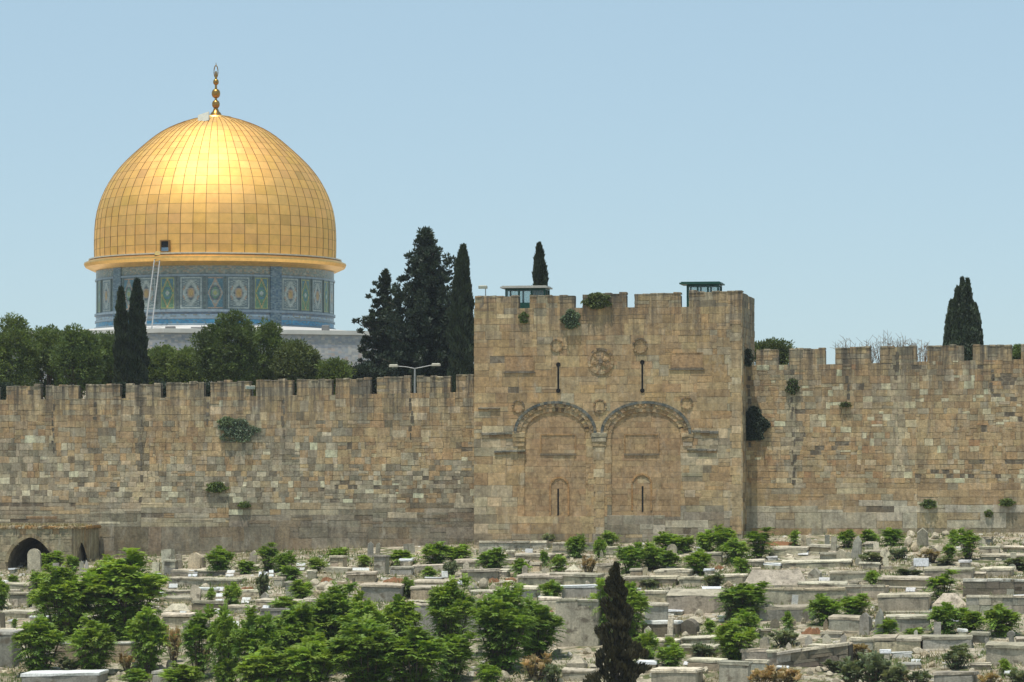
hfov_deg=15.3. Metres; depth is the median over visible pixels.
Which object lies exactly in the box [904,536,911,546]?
rock
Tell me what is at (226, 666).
bush
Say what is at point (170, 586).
marble slab
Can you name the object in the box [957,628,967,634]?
box tomb
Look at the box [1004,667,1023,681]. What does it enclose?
shrub
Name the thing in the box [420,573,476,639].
bush
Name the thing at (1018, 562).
shrub
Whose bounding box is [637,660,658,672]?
box tomb
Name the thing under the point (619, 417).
gate tower
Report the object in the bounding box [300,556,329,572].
bush
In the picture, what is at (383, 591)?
box tomb
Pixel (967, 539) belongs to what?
bush
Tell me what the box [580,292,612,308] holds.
wall plant
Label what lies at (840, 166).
sky
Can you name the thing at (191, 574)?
marble slab
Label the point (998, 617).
bush
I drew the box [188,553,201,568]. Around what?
headstone
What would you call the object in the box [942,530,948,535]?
rock
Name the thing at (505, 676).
rock
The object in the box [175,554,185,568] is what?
headstone
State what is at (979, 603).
tomb
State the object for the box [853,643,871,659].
shrub
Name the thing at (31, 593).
bush
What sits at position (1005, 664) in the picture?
bush
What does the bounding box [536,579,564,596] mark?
bush
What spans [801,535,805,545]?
headstone
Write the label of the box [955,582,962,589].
rock
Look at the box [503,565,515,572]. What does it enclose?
box tomb
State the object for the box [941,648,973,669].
shrub
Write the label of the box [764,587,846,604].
terrace wall
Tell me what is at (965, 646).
shrub
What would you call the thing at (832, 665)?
shrub
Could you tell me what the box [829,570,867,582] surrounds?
box tomb
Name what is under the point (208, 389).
shrub
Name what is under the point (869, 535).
bush
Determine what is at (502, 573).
box tomb
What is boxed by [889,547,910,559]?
shrub
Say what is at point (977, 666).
box tomb
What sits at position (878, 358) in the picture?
bare tree
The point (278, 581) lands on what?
box tomb
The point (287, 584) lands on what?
box tomb
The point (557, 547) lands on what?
terrace wall
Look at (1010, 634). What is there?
headstone
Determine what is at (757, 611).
box tomb
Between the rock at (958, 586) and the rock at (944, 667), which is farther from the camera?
the rock at (958, 586)
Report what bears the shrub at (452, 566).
on the ground at (562, 658)
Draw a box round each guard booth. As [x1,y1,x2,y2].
[500,285,552,307]
[679,281,724,306]
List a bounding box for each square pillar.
[163,559,179,575]
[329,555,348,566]
[373,555,390,574]
[766,649,780,665]
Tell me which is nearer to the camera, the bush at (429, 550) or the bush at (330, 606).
the bush at (330, 606)
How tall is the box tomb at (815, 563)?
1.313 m
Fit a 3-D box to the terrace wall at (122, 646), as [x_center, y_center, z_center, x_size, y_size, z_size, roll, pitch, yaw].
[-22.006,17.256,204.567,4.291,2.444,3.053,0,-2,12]
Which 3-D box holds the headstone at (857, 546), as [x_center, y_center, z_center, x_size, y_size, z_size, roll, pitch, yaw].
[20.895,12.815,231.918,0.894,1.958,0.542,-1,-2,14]
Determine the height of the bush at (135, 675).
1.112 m
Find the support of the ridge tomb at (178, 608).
on the ground at (562, 658)
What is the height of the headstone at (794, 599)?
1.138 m
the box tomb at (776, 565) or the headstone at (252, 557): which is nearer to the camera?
the box tomb at (776, 565)
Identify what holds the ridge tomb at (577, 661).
on the ground at (562, 658)
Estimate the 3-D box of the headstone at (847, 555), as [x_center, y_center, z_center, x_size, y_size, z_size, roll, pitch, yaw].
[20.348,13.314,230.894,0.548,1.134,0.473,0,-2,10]
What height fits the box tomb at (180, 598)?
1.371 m
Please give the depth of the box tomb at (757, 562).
229.46 m
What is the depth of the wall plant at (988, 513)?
244.24 m
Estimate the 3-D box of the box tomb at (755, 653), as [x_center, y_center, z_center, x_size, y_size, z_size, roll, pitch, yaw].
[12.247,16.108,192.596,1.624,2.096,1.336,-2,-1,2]
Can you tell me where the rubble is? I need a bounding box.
[0,532,1023,681]
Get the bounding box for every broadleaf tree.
[313,356,357,394]
[351,361,382,393]
[754,337,796,364]
[1012,343,1020,358]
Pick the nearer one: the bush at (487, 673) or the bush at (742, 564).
the bush at (487, 673)
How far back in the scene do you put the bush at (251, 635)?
189.17 m
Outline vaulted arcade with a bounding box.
[0,522,100,570]
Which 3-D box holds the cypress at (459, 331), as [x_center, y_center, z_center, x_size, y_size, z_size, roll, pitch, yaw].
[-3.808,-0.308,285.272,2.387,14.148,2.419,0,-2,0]
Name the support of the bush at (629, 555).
on the ground at (562, 658)
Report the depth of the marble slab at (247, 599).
224.59 m
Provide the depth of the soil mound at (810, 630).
200.85 m
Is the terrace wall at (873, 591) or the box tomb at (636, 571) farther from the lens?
the box tomb at (636, 571)
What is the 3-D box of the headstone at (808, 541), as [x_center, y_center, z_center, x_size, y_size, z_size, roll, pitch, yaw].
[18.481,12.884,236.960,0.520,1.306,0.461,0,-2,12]
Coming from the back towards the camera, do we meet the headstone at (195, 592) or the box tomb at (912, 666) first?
the headstone at (195, 592)
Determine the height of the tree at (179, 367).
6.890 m
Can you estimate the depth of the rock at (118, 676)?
197.56 m
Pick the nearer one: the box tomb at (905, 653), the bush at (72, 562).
the box tomb at (905, 653)
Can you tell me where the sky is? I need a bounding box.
[0,0,1023,363]
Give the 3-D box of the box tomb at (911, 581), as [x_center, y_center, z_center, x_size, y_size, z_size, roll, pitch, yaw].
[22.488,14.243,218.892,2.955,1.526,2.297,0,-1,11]
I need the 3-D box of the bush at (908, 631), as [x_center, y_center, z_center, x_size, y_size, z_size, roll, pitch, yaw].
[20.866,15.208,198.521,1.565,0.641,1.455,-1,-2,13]
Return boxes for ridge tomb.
[163,604,191,612]
[565,564,582,572]
[566,655,587,667]
[744,570,806,587]
[931,593,965,609]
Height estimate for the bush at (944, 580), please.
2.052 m
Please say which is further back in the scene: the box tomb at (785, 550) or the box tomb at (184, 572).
the box tomb at (184, 572)
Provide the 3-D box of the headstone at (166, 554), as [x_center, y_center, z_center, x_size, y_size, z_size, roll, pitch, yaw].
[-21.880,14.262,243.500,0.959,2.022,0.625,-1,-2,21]
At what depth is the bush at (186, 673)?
192.04 m
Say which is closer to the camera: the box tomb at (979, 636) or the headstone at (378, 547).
the box tomb at (979, 636)
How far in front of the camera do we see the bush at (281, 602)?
219.99 m
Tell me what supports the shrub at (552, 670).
on the ground at (562, 658)
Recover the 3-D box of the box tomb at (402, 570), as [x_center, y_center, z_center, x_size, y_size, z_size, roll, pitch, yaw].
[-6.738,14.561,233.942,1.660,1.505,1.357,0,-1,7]
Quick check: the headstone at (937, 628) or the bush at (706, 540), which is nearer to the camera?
the headstone at (937, 628)
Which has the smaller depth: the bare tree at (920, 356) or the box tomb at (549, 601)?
the box tomb at (549, 601)
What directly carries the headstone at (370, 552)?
on the ground at (562, 658)
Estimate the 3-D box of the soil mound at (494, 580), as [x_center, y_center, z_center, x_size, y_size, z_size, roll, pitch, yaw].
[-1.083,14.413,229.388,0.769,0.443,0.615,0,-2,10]
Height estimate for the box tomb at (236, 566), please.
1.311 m
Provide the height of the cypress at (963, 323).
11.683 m
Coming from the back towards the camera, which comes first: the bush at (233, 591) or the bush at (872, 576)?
the bush at (233, 591)
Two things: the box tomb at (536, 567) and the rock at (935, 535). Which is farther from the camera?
the rock at (935, 535)
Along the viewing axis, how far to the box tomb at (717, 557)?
231.08 m
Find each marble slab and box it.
[168,584,178,588]
[188,570,198,576]
[215,593,225,600]
[225,570,239,576]
[241,597,254,603]
[268,570,274,576]
[295,563,307,570]
[351,568,370,571]
[440,571,448,577]
[525,549,535,552]
[702,586,720,588]
[798,551,809,555]
[819,577,829,580]
[905,587,915,591]
[911,558,928,566]
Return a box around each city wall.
[0,374,473,557]
[746,344,1023,535]
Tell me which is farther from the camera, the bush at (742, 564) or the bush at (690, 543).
the bush at (690, 543)
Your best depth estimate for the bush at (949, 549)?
231.01 m
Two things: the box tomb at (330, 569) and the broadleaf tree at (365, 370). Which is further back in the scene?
the broadleaf tree at (365, 370)
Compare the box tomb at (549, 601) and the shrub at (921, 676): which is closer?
the shrub at (921, 676)
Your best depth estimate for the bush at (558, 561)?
232.52 m
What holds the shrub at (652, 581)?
on the ground at (562, 658)
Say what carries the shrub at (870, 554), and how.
on the ground at (562, 658)
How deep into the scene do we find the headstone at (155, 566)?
242.08 m
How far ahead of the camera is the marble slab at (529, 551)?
240.34 m
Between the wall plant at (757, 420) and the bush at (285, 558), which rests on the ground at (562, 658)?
the bush at (285, 558)
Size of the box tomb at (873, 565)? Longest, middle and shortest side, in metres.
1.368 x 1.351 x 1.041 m
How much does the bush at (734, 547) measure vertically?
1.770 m
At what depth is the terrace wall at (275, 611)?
212.38 m
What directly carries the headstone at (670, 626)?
on the ground at (562, 658)
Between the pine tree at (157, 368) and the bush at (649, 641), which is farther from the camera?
the pine tree at (157, 368)
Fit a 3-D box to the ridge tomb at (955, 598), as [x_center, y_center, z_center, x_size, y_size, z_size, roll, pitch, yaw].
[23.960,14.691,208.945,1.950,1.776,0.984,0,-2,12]
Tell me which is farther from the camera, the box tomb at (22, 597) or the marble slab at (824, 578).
the box tomb at (22, 597)
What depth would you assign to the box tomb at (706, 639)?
199.34 m
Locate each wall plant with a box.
[206,481,229,492]
[217,415,234,426]
[218,418,260,442]
[237,501,250,508]
[518,311,529,323]
[559,308,580,328]
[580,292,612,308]
[744,348,755,366]
[745,405,770,440]
[785,378,799,394]
[839,401,851,407]
[919,499,936,508]
[984,509,993,516]
[998,498,1016,506]
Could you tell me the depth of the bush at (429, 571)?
231.47 m
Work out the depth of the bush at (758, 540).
233.40 m
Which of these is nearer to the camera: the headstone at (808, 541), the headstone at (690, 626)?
the headstone at (690, 626)
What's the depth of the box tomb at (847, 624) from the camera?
200.64 m
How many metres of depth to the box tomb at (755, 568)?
227.22 m
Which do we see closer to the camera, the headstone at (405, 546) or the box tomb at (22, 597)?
the box tomb at (22, 597)
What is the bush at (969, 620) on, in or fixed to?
on the ground at (562, 658)
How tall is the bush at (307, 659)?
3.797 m
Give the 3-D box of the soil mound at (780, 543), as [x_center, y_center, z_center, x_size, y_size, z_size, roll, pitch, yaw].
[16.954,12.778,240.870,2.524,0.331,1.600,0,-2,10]
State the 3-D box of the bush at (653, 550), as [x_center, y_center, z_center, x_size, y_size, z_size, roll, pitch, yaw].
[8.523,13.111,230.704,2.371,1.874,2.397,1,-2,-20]
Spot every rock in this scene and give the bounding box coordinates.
[108,670,116,674]
[116,672,120,679]
[156,664,164,669]
[166,659,172,667]
[310,579,318,585]
[316,582,326,589]
[468,582,477,590]
[479,578,487,588]
[490,583,496,589]
[495,670,509,680]
[529,676,537,680]
[583,647,591,653]
[688,616,702,624]
[695,609,703,615]
[724,581,732,586]
[806,669,813,674]
[815,666,823,671]
[826,671,833,676]
[832,677,840,681]
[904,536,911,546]
[907,530,914,537]
[910,542,918,551]
[912,647,922,653]
[921,650,929,656]
[928,661,934,666]
[931,532,938,538]
[934,545,942,551]
[941,665,949,669]
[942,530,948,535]
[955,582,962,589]
[956,601,964,609]
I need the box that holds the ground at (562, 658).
[0,532,1023,681]
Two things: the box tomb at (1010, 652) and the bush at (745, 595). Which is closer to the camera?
the box tomb at (1010, 652)
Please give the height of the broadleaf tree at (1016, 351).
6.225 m
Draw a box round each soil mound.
[321,577,332,581]
[383,577,403,582]
[489,578,498,582]
[766,541,794,545]
[801,627,819,633]
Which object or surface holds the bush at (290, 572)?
on the ground at (562, 658)
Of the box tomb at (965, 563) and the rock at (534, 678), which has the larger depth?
the box tomb at (965, 563)
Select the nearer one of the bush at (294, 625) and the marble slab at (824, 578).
the bush at (294, 625)
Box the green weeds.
[0,532,1023,681]
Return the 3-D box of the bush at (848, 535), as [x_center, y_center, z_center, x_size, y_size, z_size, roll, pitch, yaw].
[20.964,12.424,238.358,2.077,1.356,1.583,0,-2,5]
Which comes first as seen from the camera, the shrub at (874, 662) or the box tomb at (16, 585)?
the shrub at (874, 662)
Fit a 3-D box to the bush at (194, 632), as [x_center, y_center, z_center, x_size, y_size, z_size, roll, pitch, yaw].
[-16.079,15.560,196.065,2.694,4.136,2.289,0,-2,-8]
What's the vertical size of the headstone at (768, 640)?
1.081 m
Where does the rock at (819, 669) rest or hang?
on the ground at (562, 658)
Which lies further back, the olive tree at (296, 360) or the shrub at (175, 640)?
the olive tree at (296, 360)
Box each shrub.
[0,381,14,399]
[58,656,78,669]
[115,381,128,397]
[117,652,135,670]
[150,380,168,397]
[166,625,181,661]
[206,383,210,396]
[254,570,269,598]
[294,382,296,394]
[442,560,458,574]
[519,652,553,680]
[540,533,554,541]
[542,663,561,681]
[581,554,597,572]
[638,579,659,587]
[691,641,712,656]
[702,572,726,585]
[747,667,771,681]
[765,664,801,681]
[767,628,798,646]
[821,659,840,672]
[836,656,866,681]
[852,650,891,681]
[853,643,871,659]
[857,551,892,561]
[877,662,910,681]
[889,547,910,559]
[894,568,923,575]
[906,669,933,681]
[917,549,939,562]
[936,557,957,564]
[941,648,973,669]
[948,643,970,651]
[976,672,1002,681]
[1003,556,1023,569]
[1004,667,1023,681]
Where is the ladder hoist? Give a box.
[145,251,160,328]
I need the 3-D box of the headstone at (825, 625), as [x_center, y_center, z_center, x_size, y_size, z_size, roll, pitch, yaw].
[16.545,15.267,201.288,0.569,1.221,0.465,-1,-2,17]
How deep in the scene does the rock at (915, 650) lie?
193.97 m
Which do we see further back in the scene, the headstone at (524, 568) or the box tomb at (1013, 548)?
the box tomb at (1013, 548)
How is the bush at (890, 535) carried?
on the ground at (562, 658)
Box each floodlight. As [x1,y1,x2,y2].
[245,386,254,395]
[478,285,487,295]
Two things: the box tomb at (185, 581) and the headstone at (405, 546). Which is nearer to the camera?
the box tomb at (185, 581)
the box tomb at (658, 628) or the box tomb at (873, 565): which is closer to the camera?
the box tomb at (658, 628)
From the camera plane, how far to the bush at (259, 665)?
187.05 m
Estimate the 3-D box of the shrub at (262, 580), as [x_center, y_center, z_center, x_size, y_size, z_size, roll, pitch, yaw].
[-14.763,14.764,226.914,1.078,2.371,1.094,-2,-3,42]
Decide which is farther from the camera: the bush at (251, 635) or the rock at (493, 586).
the rock at (493, 586)
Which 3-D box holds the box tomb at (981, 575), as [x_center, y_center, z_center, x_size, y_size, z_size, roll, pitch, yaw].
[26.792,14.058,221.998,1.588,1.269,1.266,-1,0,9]
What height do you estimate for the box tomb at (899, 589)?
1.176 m
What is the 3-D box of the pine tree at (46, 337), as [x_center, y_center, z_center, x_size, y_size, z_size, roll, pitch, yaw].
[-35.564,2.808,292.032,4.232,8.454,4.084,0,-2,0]
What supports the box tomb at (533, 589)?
on the ground at (562, 658)
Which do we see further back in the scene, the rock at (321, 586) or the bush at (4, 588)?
the rock at (321, 586)
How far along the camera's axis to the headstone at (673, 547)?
237.93 m
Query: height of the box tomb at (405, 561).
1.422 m
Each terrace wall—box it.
[55,641,139,664]
[260,608,289,627]
[413,603,483,638]
[479,541,551,553]
[552,542,595,553]
[556,598,610,646]
[604,546,634,554]
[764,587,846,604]
[777,642,852,666]
[837,585,888,600]
[963,578,1023,596]
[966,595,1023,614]
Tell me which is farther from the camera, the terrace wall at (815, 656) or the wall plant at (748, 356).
the wall plant at (748, 356)
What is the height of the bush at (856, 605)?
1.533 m
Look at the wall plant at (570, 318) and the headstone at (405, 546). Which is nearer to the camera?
the headstone at (405, 546)
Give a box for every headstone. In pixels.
[0,612,8,627]
[10,599,20,607]
[26,549,42,572]
[78,561,84,573]
[84,560,88,571]
[151,562,160,572]
[161,549,174,572]
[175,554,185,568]
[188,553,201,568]
[190,584,201,599]
[202,557,205,567]
[249,550,258,564]
[261,592,268,597]
[367,542,373,557]
[374,543,381,554]
[403,544,408,551]
[409,544,415,553]
[522,565,527,573]
[542,568,548,572]
[597,549,605,560]
[641,567,647,575]
[665,617,674,637]
[667,544,678,554]
[680,618,700,634]
[759,637,770,647]
[770,619,779,629]
[784,642,791,650]
[789,619,797,628]
[791,595,798,603]
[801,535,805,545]
[803,635,812,646]
[806,538,810,545]
[807,568,821,578]
[820,619,827,631]
[820,633,832,643]
[825,535,829,543]
[828,536,836,551]
[836,549,845,558]
[840,634,846,642]
[845,552,850,558]
[851,536,861,559]
[854,558,861,566]
[858,612,872,634]
[871,608,883,635]
[873,542,878,549]
[880,550,892,568]
[917,528,929,547]
[934,622,940,634]
[1007,631,1014,641]
[1010,552,1016,558]
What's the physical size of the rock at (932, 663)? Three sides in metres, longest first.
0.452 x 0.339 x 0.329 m
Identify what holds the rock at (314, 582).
on the ground at (562, 658)
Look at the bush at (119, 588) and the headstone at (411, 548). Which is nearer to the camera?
the bush at (119, 588)
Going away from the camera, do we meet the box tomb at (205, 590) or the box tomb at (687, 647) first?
the box tomb at (687, 647)
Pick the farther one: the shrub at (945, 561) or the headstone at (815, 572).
the shrub at (945, 561)
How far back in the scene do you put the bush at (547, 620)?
195.80 m
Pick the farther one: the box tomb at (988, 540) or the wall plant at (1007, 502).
the wall plant at (1007, 502)
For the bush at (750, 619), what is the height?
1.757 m
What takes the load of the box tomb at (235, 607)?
on the ground at (562, 658)
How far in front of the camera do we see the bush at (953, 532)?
236.87 m
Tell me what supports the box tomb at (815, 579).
on the ground at (562, 658)
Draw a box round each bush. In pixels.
[0,578,10,609]
[5,574,18,581]
[8,614,70,673]
[10,618,18,627]
[23,569,47,591]
[25,588,38,605]
[27,560,98,639]
[41,550,65,568]
[65,554,79,572]
[66,613,119,669]
[71,547,174,640]
[116,668,151,681]
[120,605,173,673]
[156,661,203,681]
[174,604,217,676]
[204,545,236,574]
[204,587,215,599]
[204,599,242,681]
[212,657,238,681]
[221,581,242,604]
[227,605,283,681]
[233,645,287,681]
[236,560,258,573]
[254,542,280,571]
[267,596,301,608]
[268,550,300,572]
[270,632,345,681]
[271,600,328,679]
[276,565,305,581]
[287,579,315,598]
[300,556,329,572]
[308,578,362,670]
[323,547,350,561]
[323,614,408,681]
[335,590,389,671]
[356,555,373,566]
[374,621,453,681]
[380,594,429,637]
[386,549,417,564]
[402,577,414,598]
[418,541,453,563]
[418,566,440,577]
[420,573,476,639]
[432,631,479,681]
[439,544,472,561]
[460,581,541,672]
[473,662,502,681]
[474,547,508,568]
[510,558,532,576]
[519,593,567,658]
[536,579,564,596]
[540,550,550,565]
[547,554,568,571]
[562,533,588,557]
[588,577,612,644]
[592,537,606,557]
[595,530,621,545]
[612,542,649,573]
[612,581,653,637]
[632,629,660,660]
[640,543,666,569]
[649,531,692,553]
[654,550,683,568]
[654,642,689,666]
[663,636,677,646]
[680,535,695,552]
[683,548,715,574]
[693,529,716,551]
[701,618,717,634]
[709,581,773,620]
[710,524,740,552]
[710,615,759,660]
[720,538,751,563]
[731,608,763,636]
[733,557,751,575]
[742,527,779,558]
[779,611,793,629]
[787,529,800,545]
[803,593,844,625]
[834,529,861,546]
[837,593,877,614]
[859,528,880,546]
[863,570,880,584]
[871,617,899,634]
[877,527,906,545]
[901,627,923,634]
[920,569,964,601]
[925,601,962,634]
[940,544,957,557]
[945,529,959,545]
[952,527,984,559]
[955,607,988,632]
[976,603,1022,637]
[998,658,1011,674]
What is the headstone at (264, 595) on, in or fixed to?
on the ground at (562, 658)
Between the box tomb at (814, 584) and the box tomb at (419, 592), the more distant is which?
the box tomb at (419, 592)
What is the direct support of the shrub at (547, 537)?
on the ground at (562, 658)
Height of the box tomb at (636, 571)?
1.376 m
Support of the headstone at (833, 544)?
on the ground at (562, 658)
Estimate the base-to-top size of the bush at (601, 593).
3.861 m
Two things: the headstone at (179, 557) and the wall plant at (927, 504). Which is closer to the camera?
the headstone at (179, 557)
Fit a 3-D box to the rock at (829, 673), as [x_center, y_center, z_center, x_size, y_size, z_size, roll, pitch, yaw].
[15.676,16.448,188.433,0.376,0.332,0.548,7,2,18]
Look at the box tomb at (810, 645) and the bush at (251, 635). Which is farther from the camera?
the box tomb at (810, 645)
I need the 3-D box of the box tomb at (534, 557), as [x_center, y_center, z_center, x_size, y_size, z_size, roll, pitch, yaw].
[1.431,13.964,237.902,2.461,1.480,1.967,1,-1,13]
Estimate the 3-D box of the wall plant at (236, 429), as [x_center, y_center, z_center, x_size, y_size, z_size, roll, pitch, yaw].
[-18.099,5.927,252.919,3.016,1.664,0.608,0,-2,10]
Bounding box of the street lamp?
[389,363,440,392]
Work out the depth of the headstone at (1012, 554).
227.79 m
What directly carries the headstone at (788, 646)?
on the ground at (562, 658)
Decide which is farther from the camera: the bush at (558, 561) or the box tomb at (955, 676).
the bush at (558, 561)
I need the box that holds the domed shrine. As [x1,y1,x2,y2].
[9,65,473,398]
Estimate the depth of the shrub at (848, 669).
183.43 m
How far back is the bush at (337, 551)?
242.88 m
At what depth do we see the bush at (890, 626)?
198.38 m
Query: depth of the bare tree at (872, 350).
267.93 m
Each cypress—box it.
[112,285,129,383]
[125,277,149,384]
[445,243,474,391]
[530,241,548,294]
[582,561,652,681]
[942,276,983,360]
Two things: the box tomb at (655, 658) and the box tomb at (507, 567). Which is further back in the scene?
the box tomb at (507, 567)
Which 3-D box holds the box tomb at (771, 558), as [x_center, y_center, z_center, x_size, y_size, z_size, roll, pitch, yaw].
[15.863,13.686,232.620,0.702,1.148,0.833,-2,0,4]
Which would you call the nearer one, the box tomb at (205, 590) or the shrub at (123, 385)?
the box tomb at (205, 590)
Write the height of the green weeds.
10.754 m
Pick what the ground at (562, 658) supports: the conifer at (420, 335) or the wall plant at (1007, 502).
the conifer at (420, 335)
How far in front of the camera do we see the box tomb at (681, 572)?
226.73 m
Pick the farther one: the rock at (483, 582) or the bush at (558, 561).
the bush at (558, 561)
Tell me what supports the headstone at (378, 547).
on the ground at (562, 658)
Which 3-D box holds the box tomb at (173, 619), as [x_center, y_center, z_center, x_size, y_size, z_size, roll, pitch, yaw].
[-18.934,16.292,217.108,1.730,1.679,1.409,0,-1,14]
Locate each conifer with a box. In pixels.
[351,268,408,393]
[374,225,455,392]
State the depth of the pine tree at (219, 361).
281.35 m
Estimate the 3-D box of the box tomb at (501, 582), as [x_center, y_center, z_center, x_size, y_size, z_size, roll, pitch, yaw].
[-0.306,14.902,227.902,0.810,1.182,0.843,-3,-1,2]
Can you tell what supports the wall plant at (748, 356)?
attached to the gate tower
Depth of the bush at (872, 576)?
218.42 m
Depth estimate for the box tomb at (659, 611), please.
207.08 m
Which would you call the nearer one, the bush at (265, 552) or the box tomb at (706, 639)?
the box tomb at (706, 639)
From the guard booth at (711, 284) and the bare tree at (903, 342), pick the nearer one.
the guard booth at (711, 284)
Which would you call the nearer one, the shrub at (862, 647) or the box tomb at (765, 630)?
the shrub at (862, 647)
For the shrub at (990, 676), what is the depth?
182.91 m
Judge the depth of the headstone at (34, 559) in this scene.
247.25 m
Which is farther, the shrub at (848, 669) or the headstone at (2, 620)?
the headstone at (2, 620)
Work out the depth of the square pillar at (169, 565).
241.53 m
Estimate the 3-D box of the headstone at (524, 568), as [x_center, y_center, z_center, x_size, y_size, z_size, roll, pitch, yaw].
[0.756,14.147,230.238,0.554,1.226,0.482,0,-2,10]
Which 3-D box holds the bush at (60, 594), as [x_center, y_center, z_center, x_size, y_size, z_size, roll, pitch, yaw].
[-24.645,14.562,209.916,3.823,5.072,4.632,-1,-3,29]
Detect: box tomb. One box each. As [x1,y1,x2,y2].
[0,629,20,667]
[2,609,42,619]
[6,582,33,589]
[8,568,19,572]
[8,592,31,605]
[10,589,22,591]
[20,669,108,681]
[151,669,181,681]
[158,595,193,604]
[161,612,195,626]
[163,589,190,595]
[168,576,245,586]
[170,568,241,576]
[182,620,213,631]
[191,600,225,612]
[199,587,219,594]
[228,604,261,612]
[233,564,259,571]
[241,589,260,597]
[255,598,303,607]
[272,576,285,587]
[284,581,294,595]
[303,597,321,604]
[306,570,317,578]
[324,566,354,573]
[345,571,377,583]
[360,582,405,601]
[388,566,414,576]
[399,558,413,565]
[408,599,428,602]
[410,585,442,599]
[412,564,447,572]
[413,579,449,584]
[424,577,443,578]
[453,559,484,568]
[460,562,500,581]
[470,589,492,594]
[492,568,510,578]
[500,580,512,585]
[502,559,529,563]
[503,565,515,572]
[505,550,515,557]
[510,585,539,597]
[514,552,555,562]
[517,573,562,584]
[529,562,542,572]
[538,596,561,607]
[549,572,604,584]
[561,584,599,598]
[561,667,595,680]
[589,664,603,670]
[596,562,620,574]
[622,575,679,587]
[629,568,642,575]
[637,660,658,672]
[638,590,669,601]
[639,649,662,665]
[641,620,682,636]
[644,626,681,646]
[645,602,669,619]
[650,667,704,681]
[654,568,694,576]
[666,588,726,613]
[668,609,683,614]
[676,576,707,586]
[679,643,719,655]
[680,635,714,643]
[687,657,727,670]
[703,568,714,574]
[707,551,722,563]
[708,573,747,583]
[717,615,725,620]
[718,660,752,681]
[724,604,769,620]
[740,639,768,660]
[745,659,769,673]
[747,558,765,567]
[750,567,760,570]
[758,604,814,621]
[758,628,771,634]
[763,563,781,568]
[766,556,777,560]
[773,546,809,555]
[781,559,852,567]
[794,568,818,580]
[797,581,847,587]
[807,644,826,646]
[809,544,839,553]
[819,552,836,559]
[820,631,843,637]
[825,614,873,633]
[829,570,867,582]
[848,581,860,584]
[849,636,874,651]
[858,562,881,569]
[863,541,876,549]
[864,549,884,553]
[871,634,922,651]
[875,592,932,613]
[877,575,930,586]
[879,649,890,659]
[885,614,929,631]
[889,586,925,591]
[890,651,912,657]
[898,662,921,669]
[921,634,973,651]
[923,566,975,581]
[932,671,978,681]
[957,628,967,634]
[958,560,971,566]
[969,662,991,669]
[970,631,990,642]
[974,572,985,578]
[978,538,1000,553]
[979,566,1014,576]
[980,553,1023,559]
[981,536,993,544]
[985,641,1023,665]
[1002,545,1023,551]
[1015,636,1023,641]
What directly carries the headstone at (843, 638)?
on the ground at (562, 658)
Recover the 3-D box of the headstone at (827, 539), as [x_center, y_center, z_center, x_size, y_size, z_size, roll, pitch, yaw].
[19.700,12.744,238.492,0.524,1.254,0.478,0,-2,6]
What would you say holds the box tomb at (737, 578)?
on the ground at (562, 658)
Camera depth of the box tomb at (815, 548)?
235.32 m
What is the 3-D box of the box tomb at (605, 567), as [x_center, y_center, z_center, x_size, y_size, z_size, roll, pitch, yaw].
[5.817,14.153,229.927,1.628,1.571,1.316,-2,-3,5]
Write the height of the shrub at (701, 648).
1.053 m
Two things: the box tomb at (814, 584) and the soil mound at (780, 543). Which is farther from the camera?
the soil mound at (780, 543)
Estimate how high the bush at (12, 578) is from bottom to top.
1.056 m
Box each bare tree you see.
[830,336,855,348]
[856,337,877,362]
[869,331,897,362]
[891,334,913,346]
[909,338,928,361]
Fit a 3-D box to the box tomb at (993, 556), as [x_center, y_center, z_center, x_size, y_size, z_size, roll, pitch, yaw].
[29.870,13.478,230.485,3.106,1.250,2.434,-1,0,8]
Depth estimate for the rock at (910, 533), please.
242.64 m
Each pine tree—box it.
[0,312,41,385]
[28,323,65,398]
[48,322,107,398]
[92,330,114,384]
[148,342,177,384]
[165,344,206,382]
[188,309,260,391]
[246,317,286,395]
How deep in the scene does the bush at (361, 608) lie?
192.28 m
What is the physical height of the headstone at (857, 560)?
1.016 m
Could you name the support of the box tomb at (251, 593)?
on the ground at (562, 658)
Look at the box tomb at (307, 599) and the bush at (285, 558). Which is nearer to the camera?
the box tomb at (307, 599)
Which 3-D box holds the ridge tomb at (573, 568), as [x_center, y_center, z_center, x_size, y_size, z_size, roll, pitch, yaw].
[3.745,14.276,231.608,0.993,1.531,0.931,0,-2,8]
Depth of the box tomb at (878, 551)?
232.82 m
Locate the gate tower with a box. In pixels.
[474,290,754,547]
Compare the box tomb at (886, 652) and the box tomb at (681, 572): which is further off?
the box tomb at (681, 572)
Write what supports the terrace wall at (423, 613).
on the ground at (562, 658)
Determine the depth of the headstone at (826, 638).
197.15 m
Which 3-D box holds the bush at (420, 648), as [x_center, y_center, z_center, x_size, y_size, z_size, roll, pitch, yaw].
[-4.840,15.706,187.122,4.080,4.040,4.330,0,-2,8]
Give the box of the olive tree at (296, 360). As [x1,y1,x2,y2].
[269,337,322,381]
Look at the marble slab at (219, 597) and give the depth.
226.78 m
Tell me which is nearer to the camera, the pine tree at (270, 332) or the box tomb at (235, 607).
the box tomb at (235, 607)
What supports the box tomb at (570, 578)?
on the ground at (562, 658)
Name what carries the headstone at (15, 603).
on the ground at (562, 658)
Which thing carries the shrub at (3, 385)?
on the ground at (562, 658)
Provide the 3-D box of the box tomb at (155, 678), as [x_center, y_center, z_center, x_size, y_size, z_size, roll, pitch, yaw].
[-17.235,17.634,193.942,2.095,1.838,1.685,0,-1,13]
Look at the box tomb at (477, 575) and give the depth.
229.89 m

